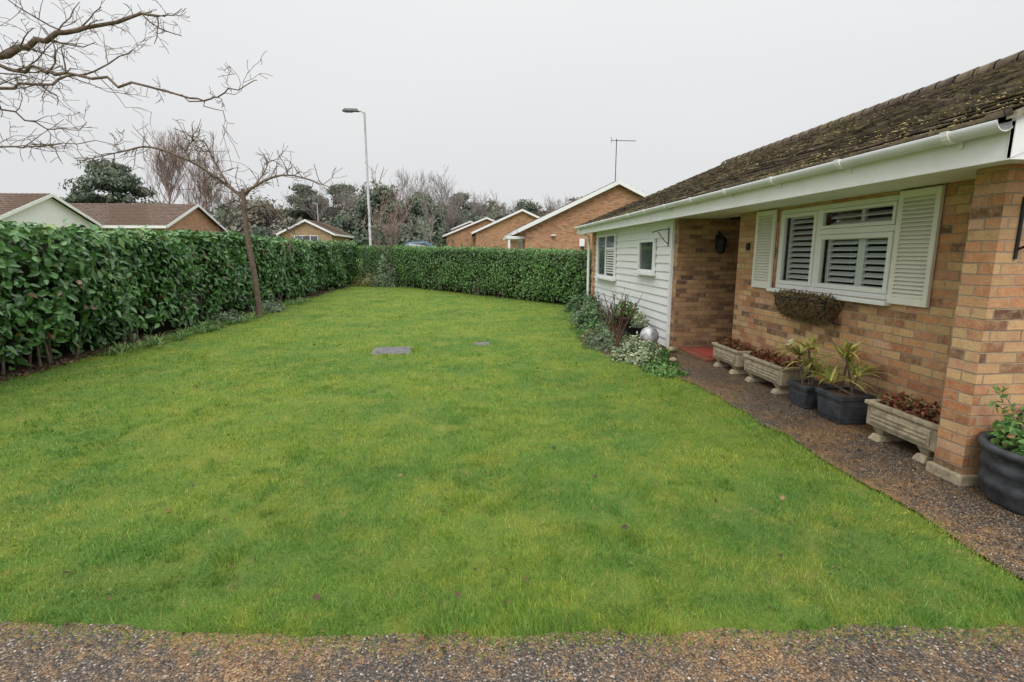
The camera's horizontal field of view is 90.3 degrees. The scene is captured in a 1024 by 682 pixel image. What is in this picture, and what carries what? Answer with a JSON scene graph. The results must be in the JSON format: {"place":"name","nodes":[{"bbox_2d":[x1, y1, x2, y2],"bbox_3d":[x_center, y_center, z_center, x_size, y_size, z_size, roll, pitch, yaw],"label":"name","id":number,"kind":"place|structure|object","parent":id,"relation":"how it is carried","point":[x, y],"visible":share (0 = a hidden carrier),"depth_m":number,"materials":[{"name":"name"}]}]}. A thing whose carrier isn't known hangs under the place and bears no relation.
{"place":"outdoors","nodes":[
{"label":"outdoors","id":0,"kind":"place"},
{"bbox_2d":[295,236,317,240],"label":"window pane","id":1,"kind":"object","parent":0,"point":[313,238],"visible":0.36,"depth_m":45.80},
{"bbox_2d":[0,258,1023,651],"bbox_3d":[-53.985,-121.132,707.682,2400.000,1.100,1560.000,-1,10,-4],"label":"ground","id":2,"kind":"structure","parent":0,"point":[500,526],"depth_m":3.51,"materials":[{"name":"plant"}]},
{"bbox_2d":[0,193,104,229],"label":"white gabled bungalow","id":3,"kind":"object","parent":2,"relation":"on","point":[46,208],"visible":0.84,"depth_m":29.61,"materials":[{"name":"paint"}]},
{"bbox_2d":[60,189,104,202],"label":"conifer tree","id":4,"kind":"object","parent":2,"relation":"on","point":[81,193],"visible":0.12,"depth_m":59.51,"materials":[{"name":"green plant"}]},
{"bbox_2d":[58,156,168,203],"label":"cedar tree","id":5,"kind":"object","parent":2,"relation":"on","point":[104,180],"visible":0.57,"depth_m":57.92,"materials":[{"name":"green plant"}]},
{"bbox_2d":[0,0,272,165],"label":"bare tree","id":6,"kind":"object","parent":2,"relation":"on","point":[10,52],"visible":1,"depth_m":4.27,"materials":[{"name":"brown plant"}]},
{"bbox_2d":[69,203,227,233],"bbox_3d":[-31.394,-8.121,37.926,15.840,4.174,8.743,-1,10,-4],"label":"brick bungalow","id":7,"kind":"object","parent":2,"relation":"on","point":[172,217],"visible":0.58,"depth_m":36.41,"materials":[{"name":"brown tile"}]},
{"bbox_2d":[141,120,199,203],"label":"birch tree","id":8,"kind":"object","parent":2,"relation":"on","point":[170,175],"visible":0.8,"depth_m":45.92,"materials":[{"name":"plant"}]},
{"bbox_2d":[0,286,348,379],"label":"hedge border soil","id":9,"kind":"structure","parent":2,"relation":"on","point":[68,354],"depth_m":8.39,"materials":[{"name":"soil"}]},
{"bbox_2d":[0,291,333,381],"bbox_3d":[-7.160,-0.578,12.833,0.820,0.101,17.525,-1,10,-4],"label":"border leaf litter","id":10,"kind":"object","parent":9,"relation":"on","point":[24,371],"visible":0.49,"depth_m":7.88,"materials":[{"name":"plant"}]},
{"bbox_2d":[0,218,359,376],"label":"laurel hedge","id":11,"kind":"object","parent":9,"relation":"on","point":[72,288],"visible":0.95,"depth_m":9.29,"materials":[{"name":"green plant"}]},
{"bbox_2d":[166,130,230,214],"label":"birch tree","id":12,"kind":"object","parent":2,"relation":"on","point":[200,189],"visible":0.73,"depth_m":46.54,"materials":[{"name":"plant"}]},
{"bbox_2d":[86,297,310,355],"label":"border grasses","id":13,"kind":"object","parent":2,"relation":"on","point":[158,346],"visible":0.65,"depth_m":9.82,"materials":[{"name":"plant"}]},
{"bbox_2d":[180,318,227,335],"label":"green shrub","id":14,"kind":"object","parent":2,"relation":"on","point":[206,323],"visible":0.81,"depth_m":10.92,"materials":[{"name":"green plant"}]},
{"bbox_2d":[70,119,347,316],"bbox_3d":[-7.328,-3.080,13.113,6.037,4.889,2.516,-1,10,-4],"label":"bare tree","id":15,"kind":"object","parent":2,"relation":"on","point":[243,193],"visible":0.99,"depth_m":12.68,"materials":[{"name":"brown plant"}]},
{"bbox_2d":[210,308,247,323],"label":"green shrub","id":16,"kind":"object","parent":2,"relation":"on","point":[228,316],"visible":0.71,"depth_m":12.08,"materials":[{"name":"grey plant"}]},
{"bbox_2d":[207,189,255,227],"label":"winter tree","id":17,"kind":"object","parent":2,"relation":"on","point":[220,198],"visible":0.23,"depth_m":69.03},
{"bbox_2d":[218,193,308,237],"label":"scrub tree","id":18,"kind":"object","parent":2,"relation":"on","point":[274,226],"visible":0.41,"depth_m":62.40,"materials":[{"name":"green plant"}]},
{"bbox_2d":[250,297,287,313],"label":"green shrub","id":19,"kind":"object","parent":2,"relation":"on","point":[275,306],"visible":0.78,"depth_m":14.22,"materials":[{"name":"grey plant"}]},
{"bbox_2d":[275,183,328,227],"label":"pine tree","id":20,"kind":"object","parent":2,"relation":"on","point":[297,209],"visible":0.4,"depth_m":66.44,"materials":[{"name":"green plant"}]},
{"bbox_2d":[281,233,349,241],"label":"walls","id":21,"kind":"structure","parent":2,"relation":"on","point":[325,236],"depth_m":45.93,"materials":[{"name":"brick"}]},
{"bbox_2d":[283,222,327,232],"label":"gable","id":22,"kind":"structure","parent":21,"relation":"on","point":[308,228],"depth_m":45.70,"materials":[{"name":"brick"}]},
{"bbox_2d":[305,219,352,235],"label":"roof tiles","id":23,"kind":"object","parent":21,"relation":"on","point":[331,228],"visible":1,"depth_m":48.67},
{"bbox_2d":[305,220,334,235],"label":"bargeboard","id":24,"kind":"object","parent":23,"relation":"attached to","point":[313,224],"visible":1,"depth_m":45.46,"materials":[{"name":"white paint"}]},
{"bbox_2d":[281,179,351,222],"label":"winter tree","id":25,"kind":"object","parent":2,"relation":"on","point":[325,204],"visible":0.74,"depth_m":65.57,"materials":[{"name":"plant"}]},
{"bbox_2d":[325,183,358,219],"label":"pine tree","id":26,"kind":"object","parent":2,"relation":"on","point":[334,188],"visible":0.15,"depth_m":69.76,"materials":[{"name":"green plant"}]},
{"bbox_2d":[321,210,368,248],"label":"holly tree","id":27,"kind":"object","parent":2,"relation":"on","point":[340,220],"visible":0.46,"depth_m":54.56,"materials":[{"name":"green plant"}]},
{"bbox_2d":[332,191,361,219],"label":"scrub tree","id":28,"kind":"object","parent":2,"relation":"on","point":[344,207],"visible":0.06,"depth_m":66.82,"materials":[{"name":"green plant"}]},
{"bbox_2d":[211,201,497,239],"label":"distant evergreens","id":29,"kind":"object","parent":2,"relation":"on","point":[220,210],"visible":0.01,"depth_m":68.67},
{"bbox_2d":[342,108,371,245],"bbox_3d":[-8.928,-8.370,29.625,1.323,9.690,0.282,-1,10,-4],"label":"street lamp","id":30,"kind":"object","parent":2,"relation":"on","point":[348,110],"visible":0.84,"depth_m":29.30,"materials":[{"name":"metal"}]},
{"bbox_2d":[242,215,472,256],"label":"distant shrubbery","id":31,"kind":"object","parent":2,"relation":"on","point":[418,238],"visible":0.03,"depth_m":54.46,"materials":[{"name":"plant"}]},
{"bbox_2d":[340,181,381,218],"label":"winter tree","id":32,"kind":"object","parent":2,"relation":"on","point":[349,201],"visible":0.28,"depth_m":62.08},
{"bbox_2d":[357,262,373,281],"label":"shrub","id":33,"kind":"object","parent":2,"relation":"on","point":[366,271],"visible":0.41,"depth_m":26.95,"materials":[{"name":"green plant"}]},
{"bbox_2d":[351,272,380,286],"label":"shrub","id":34,"kind":"object","parent":2,"relation":"on","point":[363,282],"visible":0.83,"depth_m":25.47,"materials":[{"name":"green plant"}]},
{"bbox_2d":[339,162,418,251],"bbox_3d":[-6.360,-5.763,25.687,3.433,5.896,3.263,-8,13,-40],"label":"bare sapling","id":35,"kind":"object","parent":2,"relation":"on","point":[393,227],"visible":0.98,"depth_m":25.73,"materials":[{"name":"plant"}]},
{"bbox_2d":[369,245,400,286],"bbox_3d":[-6.237,-3.615,25.046,1.694,2.165,1.413,-1,10,-4],"label":"conical shrub","id":36,"kind":"object","parent":2,"relation":"on","point":[383,276],"visible":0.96,"depth_m":24.82,"materials":[{"name":"green plant"}]},
{"bbox_2d":[348,180,422,241],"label":"evergreen tree","id":37,"kind":"object","parent":2,"relation":"on","point":[375,200],"visible":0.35,"depth_m":57.90,"materials":[{"name":"green plant"}]},
{"bbox_2d":[369,347,411,354],"bbox_3d":[-2.045,0.179,8.678,0.640,0.053,0.680,-1,10,-4],"label":"inspection cover","id":38,"kind":"object","parent":2,"relation":"on","point":[389,350],"visible":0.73,"depth_m":8.64,"materials":[{"name":"grey metal"}]},
{"bbox_2d":[208,192,582,225],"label":"distant tree line","id":39,"kind":"object","parent":2,"relation":"on","point":[503,209],"depth_m":81.56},
{"bbox_2d":[391,168,444,209],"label":"winter tree","id":40,"kind":"object","parent":2,"relation":"on","point":[411,184],"visible":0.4,"depth_m":70.23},
{"bbox_2d":[399,191,450,241],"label":"evergreen tree","id":41,"kind":"object","parent":2,"relation":"on","point":[416,209],"visible":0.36,"depth_m":62.15,"materials":[{"name":"green plant"}]},
{"bbox_2d":[398,187,454,245],"bbox_3d":[-5.035,-6.611,30.086,3.425,5.067,2.532,-1,10,-4],"label":"bare sapling","id":42,"kind":"object","parent":2,"relation":"on","point":[427,217],"visible":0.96,"depth_m":30.11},
{"bbox_2d":[414,165,472,225],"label":"winter tree","id":43,"kind":"object","parent":2,"relation":"on","point":[440,187],"visible":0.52,"depth_m":71.80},
{"bbox_2d":[433,203,465,227],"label":"evergreen tree","id":44,"kind":"object","parent":2,"relation":"on","point":[464,220],"visible":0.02,"depth_m":75.91,"materials":[{"name":"green plant"}]},
{"bbox_2d":[432,190,470,228],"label":"winter tree","id":45,"kind":"object","parent":2,"relation":"on","point":[449,222],"visible":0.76,"depth_m":68.49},
{"bbox_2d":[446,235,474,246],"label":"walls","id":46,"kind":"structure","parent":2,"relation":"on","point":[458,240],"depth_m":55.19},
{"bbox_2d":[449,219,492,234],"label":"gable","id":47,"kind":"structure","parent":46,"relation":"on","point":[468,230],"depth_m":55.06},
{"bbox_2d":[451,192,480,214],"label":"pine tree","id":48,"kind":"object","parent":2,"relation":"on","point":[464,209],"visible":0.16,"depth_m":83.99,"materials":[{"name":"green plant"}]},
{"bbox_2d":[357,243,591,302],"bbox_3d":[-2.787,-3.232,22.036,1.409,2.322,18.315,-8,12,-38],"label":"clipped hedge","id":49,"kind":"object","parent":2,"relation":"on","point":[552,275],"visible":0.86,"depth_m":19.05,"materials":[{"name":"green plant"}]},
{"bbox_2d":[466,192,499,219],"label":"winter tree","id":50,"kind":"object","parent":2,"relation":"on","point":[476,204],"visible":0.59,"depth_m":79.23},
{"bbox_2d":[475,232,508,248],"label":"walls","id":51,"kind":"structure","parent":2,"relation":"on","point":[491,239],"depth_m":45.12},
{"bbox_2d":[478,211,536,231],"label":"gable","id":52,"kind":"structure","parent":51,"relation":"on","point":[514,222],"depth_m":45.00,"materials":[{"name":"brick"}]},
{"bbox_2d":[2,307,1003,631],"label":"fallen leaves","id":53,"kind":"object","parent":2,"relation":"on","point":[316,597],"visible":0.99,"depth_m":2.83,"materials":[{"name":"brown plant"}]},
{"bbox_2d":[487,190,524,218],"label":"winter tree","id":54,"kind":"object","parent":2,"relation":"on","point":[496,203],"visible":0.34,"depth_m":82.23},
{"bbox_2d":[0,377,1023,681],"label":"path edge moss","id":55,"kind":"object","parent":2,"relation":"on","point":[494,639],"visible":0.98,"depth_m":2.18,"materials":[{"name":"plant"}]},
{"bbox_2d":[511,199,542,214],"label":"evergreen tree","id":56,"kind":"object","parent":2,"relation":"on","point":[528,206],"visible":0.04,"depth_m":86.12,"materials":[{"name":"green plant"}]},
{"bbox_2d":[510,228,591,252],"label":"walls","id":57,"kind":"structure","parent":2,"relation":"on","point":[564,238],"depth_m":23.96,"materials":[{"name":"brick"}]},
{"bbox_2d":[529,184,642,227],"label":"gable","id":58,"kind":"structure","parent":57,"relation":"on","point":[609,200],"depth_m":23.84,"materials":[{"name":"brick"}]},
{"bbox_2d":[540,192,572,212],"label":"winter tree","id":59,"kind":"object","parent":2,"relation":"on","point":[553,204],"visible":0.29,"depth_m":78.15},
{"bbox_2d":[580,321,683,379],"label":"flower bed soil","id":60,"kind":"structure","parent":2,"relation":"on","point":[675,353],"depth_m":8.47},
{"bbox_2d":[561,292,588,312],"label":"shrub","id":61,"kind":"object","parent":60,"relation":"on","point":[571,303],"visible":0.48,"depth_m":14.31,"materials":[{"name":"green plant"}]},
{"bbox_2d":[570,290,601,315],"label":"green shrub","id":62,"kind":"object","parent":60,"relation":"on","point":[586,297],"visible":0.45,"depth_m":13.41,"materials":[{"name":"green plant"}]},
{"bbox_2d":[565,298,609,322],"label":"lavender bush","id":63,"kind":"object","parent":60,"relation":"on","point":[578,311],"visible":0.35,"depth_m":12.19,"materials":[{"name":"green plant"}]},
{"bbox_2d":[576,329,599,343],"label":"heather","id":64,"kind":"object","parent":60,"relation":"on","point":[581,338],"visible":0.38,"depth_m":9.52,"materials":[{"name":"green plant"}]},
{"bbox_2d":[570,300,613,329],"bbox_3d":[1.766,-0.542,11.061,1.021,0.710,1.094,-1,10,-4],"label":"dark shrub","id":65,"kind":"object","parent":60,"relation":"on","point":[585,318],"visible":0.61,"depth_m":10.95,"materials":[{"name":"green plant"}]},
{"bbox_2d":[574,319,610,338],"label":"green shrub","id":66,"kind":"object","parent":60,"relation":"on","point":[586,328],"visible":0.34,"depth_m":9.91,"materials":[{"name":"green plant"}]},
{"bbox_2d":[580,320,633,351],"bbox_3d":[1.638,-0.087,9.001,0.925,0.565,1.112,-1,10,-4],"label":"lavender bush","id":67,"kind":"object","parent":60,"relation":"on","point":[604,333],"visible":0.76,"depth_m":8.83,"materials":[{"name":"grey plant"}]},
{"bbox_2d":[593,289,628,328],"bbox_3d":[1.995,-0.561,10.019,0.704,0.983,0.599,-8,13,-40],"label":"rose bush","id":68,"kind":"object","parent":60,"relation":"on","point":[599,312],"visible":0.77,"depth_m":9.98,"materials":[{"name":"brown plant"}]},
{"bbox_2d":[601,292,642,346],"bbox_3d":[1.825,-0.332,8.581,0.723,1.019,0.572,-1,10,-4],"label":"rose bush","id":69,"kind":"object","parent":60,"relation":"on","point":[619,328],"visible":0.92,"depth_m":8.59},
{"bbox_2d":[613,301,639,335],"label":"shrub","id":70,"kind":"object","parent":60,"relation":"on","point":[628,329],"visible":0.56,"depth_m":10.03,"materials":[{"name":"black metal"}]},
{"bbox_2d":[606,331,663,364],"bbox_3d":[1.939,0.090,7.914,0.888,0.538,0.937,9,13,42],"label":"variegated shrub","id":71,"kind":"object","parent":60,"relation":"on","point":[634,352],"visible":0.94,"depth_m":7.75,"materials":[{"name":"green plant"}]},
{"bbox_2d":[629,311,649,340],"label":"potted plant","id":72,"kind":"object","parent":60,"relation":"on","point":[637,325],"visible":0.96,"depth_m":9.55,"materials":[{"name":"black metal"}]},
{"bbox_2d":[640,326,658,347],"bbox_3d":[2.407,-0.075,8.923,0.330,0.370,0.330,-1,10,-4],"label":"globe ornament","id":73,"kind":"object","parent":60,"relation":"on","point":[650,333],"visible":0.71,"depth_m":8.80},
{"bbox_2d":[648,345,671,359],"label":"green shrub","id":74,"kind":"object","parent":60,"relation":"on","point":[666,353],"visible":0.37,"depth_m":8.01,"materials":[{"name":"green plant"}]},
{"bbox_2d":[640,355,689,377],"bbox_3d":[2.093,0.347,7.136,0.603,0.275,0.890,-1,10,-4],"label":"green shrub","id":75,"kind":"object","parent":60,"relation":"on","point":[659,366],"visible":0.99,"depth_m":6.97,"materials":[{"name":"green plant"}]},
{"bbox_2d":[574,50,1023,485],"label":"brick bungalow","id":76,"kind":"object","parent":2,"relation":"on","point":[917,268],"visible":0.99,"depth_m":4.88,"materials":[{"name":"brick"}]},
{"bbox_2d":[598,236,613,275],"bbox_3d":[2.393,-2.150,12.888,0.015,1.050,1.680,-1,10,-4],"label":"window pane","id":77,"kind":"structure","parent":76,"relation":"in","point":[610,240],"depth_m":13.06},
{"bbox_2d":[597,233,616,278],"bbox_3d":[2.380,-2.150,12.887,0.050,1.070,1.700,-1,10,-4],"label":"window frame","id":78,"kind":"structure","parent":76,"relation":"in","point":[614,234],"depth_m":12.66,"materials":[{"name":"white paint"}]},
{"bbox_2d":[637,239,655,272],"bbox_3d":[2.609,-1.652,9.887,0.050,0.630,0.900,-1,10,-4],"label":"window frame","id":79,"kind":"structure","parent":76,"relation":"in","point":[646,240],"depth_m":9.64,"materials":[{"name":"white paint"}]},
{"bbox_2d":[640,242,652,269],"bbox_3d":[2.621,-1.652,9.888,0.015,0.610,0.880,-1,10,-4],"label":"window pane","id":80,"kind":"structure","parent":76,"relation":"in","point":[646,248],"depth_m":9.90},
{"bbox_2d":[715,231,726,253],"bbox_3d":[3.439,-1.636,8.415,0.185,0.381,0.224,-5,11,-26],"label":"wall lantern","id":81,"kind":"object","parent":76,"relation":"attached to","point":[720,242],"depth_m":8.36,"materials":[{"name":"black metal"}]},
{"bbox_2d":[772,287,843,327],"bbox_3d":[3.325,-0.380,5.787,0.294,0.411,0.999,-1,10,-4],"label":"wall manger planter","id":82,"kind":"object","parent":76,"relation":"attached to","point":[801,306],"visible":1,"depth_m":5.63,"materials":[{"name":"plant"}]},
{"bbox_2d":[775,194,899,299],"bbox_3d":[3.508,-1.013,5.598,0.070,0.970,1.860,-1,10,-4],"label":"window frame","id":83,"kind":"structure","parent":76,"relation":"in","point":[883,228],"depth_m":5.46,"materials":[{"name":"white paint"}]},
{"bbox_2d":[1013,197,1023,258],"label":"basket bracket","id":84,"kind":"object","parent":76,"relation":"attached to","point":[1018,238],"visible":1,"depth_m":3.32,"materials":[{"name":"black metal"}]},
{"bbox_2d":[0,621,1023,681],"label":"front path","id":85,"kind":"structure","parent":0,"point":[786,670],"depth_m":2.07,"materials":[{"name":"gravel"}]},
{"bbox_2d":[0,0,1023,227],"label":"sky","id":86,"kind":"structure","parent":0,"point":[518,99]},
{"bbox_2d":[506,181,615,234],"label":"roof tiles","id":87,"kind":"object","parent":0,"point":[559,208],"visible":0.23,"depth_m":23.68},
{"bbox_2d":[519,180,618,231],"bbox_3d":[2.620,-6.207,23.450,4.650,2.390,0.040,-1,10,-4],"label":"bargeboard","id":88,"kind":"object","parent":87,"relation":"attached to","point":[572,204],"visible":1,"depth_m":23.43,"materials":[{"name":"white paint"}]},
{"bbox_2d":[677,354,1023,578],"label":"house path","id":89,"kind":"structure","parent":0,"point":[975,492],"depth_m":3.94,"materials":[{"name":"gravel"}]},
{"bbox_2d":[0,362,1023,681],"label":"loose gravel","id":90,"kind":"structure","parent":89,"relation":"on","point":[652,636],"depth_m":2.15,"materials":[{"name":"gravel"}]},
{"bbox_2d":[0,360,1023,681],"bbox_3d":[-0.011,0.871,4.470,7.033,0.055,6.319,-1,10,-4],"label":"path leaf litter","id":91,"kind":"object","parent":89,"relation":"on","point":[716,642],"visible":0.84,"depth_m":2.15,"materials":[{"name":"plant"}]},
{"bbox_2d":[678,346,716,360],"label":"porch floor","id":92,"kind":"structure","parent":89,"relation":"on","point":[688,350],"depth_m":8.35,"materials":[{"name":"red tile"}]},
{"bbox_2d":[692,349,712,356],"bbox_3d":[3.314,0.185,8.223,0.580,0.016,0.600,-1,10,-4],"label":"door mat","id":93,"kind":"object","parent":92,"relation":"on","point":[707,352],"depth_m":8.26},
{"bbox_2d":[712,335,758,373],"bbox_3d":[3.124,0.185,7.160,0.324,0.446,0.740,-1,10,-4],"label":"stone trough","id":94,"kind":"object","parent":89,"relation":"on","point":[727,353],"visible":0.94,"depth_m":7.01,"materials":[{"name":"stone"}]},
{"bbox_2d":[743,347,807,393],"bbox_3d":[3.193,0.344,6.236,0.320,0.447,0.860,-1,10,-4],"label":"stone trough","id":95,"kind":"object","parent":89,"relation":"on","point":[764,366],"visible":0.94,"depth_m":6.05,"materials":[{"name":"stone"}]},
{"bbox_2d":[770,333,845,408],"bbox_3d":[3.195,0.310,5.465,0.839,0.777,0.844,-1,10,-4],"label":"square planter","id":96,"kind":"object","parent":89,"relation":"on","point":[803,394],"visible":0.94,"depth_m":5.42,"materials":[{"name":"stone"}]},
{"bbox_2d":[800,335,901,424],"bbox_3d":[3.236,0.357,4.970,0.873,0.853,0.814,6,12,32],"label":"round planter","id":97,"kind":"object","parent":89,"relation":"on","point":[841,405],"visible":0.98,"depth_m":4.87,"materials":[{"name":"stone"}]},
{"bbox_2d":[865,391,941,463],"bbox_3d":[3.348,0.690,4.231,0.324,0.449,0.740,-1,10,-4],"label":"stone trough","id":98,"kind":"object","parent":89,"relation":"on","point":[893,417],"visible":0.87,"depth_m":4.20,"materials":[{"name":"stone"}]},
{"bbox_2d":[977,385,1023,516],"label":"round planter","id":99,"kind":"object","parent":89,"relation":"on","point":[1001,470],"visible":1,"depth_m":3.29,"materials":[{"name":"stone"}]},
{"label":"pavement","id":100,"kind":"structure","parent":0,"visible":0},
{"bbox_2d":[503,236,524,240],"bbox_3d":[0.065,-5.148,25.575,0.840,0.120,3.200,-1,10,-4],"label":"porch canopy","id":101,"kind":"object","parent":100,"relation":"on","point":[516,238],"visible":1,"depth_m":24.02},
{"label":"roof tiles","id":102,"kind":"object","parent":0,"visible":0},
{"bbox_2d":[443,217,486,236],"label":"bargeboard","id":103,"kind":"object","parent":102,"relation":"attached to","point":[465,226],"visible":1,"depth_m":54.67,"materials":[{"name":"white paint"}]},
{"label":"roof tiles","id":104,"kind":"object","parent":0,"visible":0},
{"bbox_2d":[611,137,634,180],"bbox_3d":[5.209,-8.503,23.963,1.166,2.080,0.300,-1,10,-4],"label":"tv aerial","id":105,"kind":"object","parent":104,"relation":"attached to","point":[616,140],"visible":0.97,"depth_m":23.83,"materials":[{"name":"metal"}]},
{"bbox_2d":[619,180,648,196],"bbox_3d":[7.258,-6.266,23.794,4.650,2.390,0.040,-1,10,-4],"label":"bargeboard","id":106,"kind":"object","parent":104,"relation":"attached to","point":[631,188],"visible":0.36,"depth_m":23.52,"materials":[{"name":"white paint"}]},
{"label":"roof tiles","id":107,"kind":"object","parent":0,"visible":0},
{"bbox_2d":[276,219,304,235],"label":"bargeboard","id":108,"kind":"object","parent":107,"relation":"attached to","point":[284,230],"visible":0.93,"depth_m":45.28,"materials":[{"name":"white paint"}]},
{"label":"roof tiles","id":109,"kind":"object","parent":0,"visible":0},
{"bbox_2d":[472,209,521,233],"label":"bargeboard","id":110,"kind":"object","parent":109,"relation":"attached to","point":[492,223],"visible":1,"depth_m":44.58,"materials":[{"name":"white paint"}]},
{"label":"road","id":111,"kind":"structure","parent":0,"visible":0},
{"bbox_2d":[403,241,432,250],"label":"parked car","id":112,"kind":"object","parent":111,"relation":"on","point":[416,243],"visible":0.18,"depth_m":41.12,"materials":[{"name":"blue paint"}]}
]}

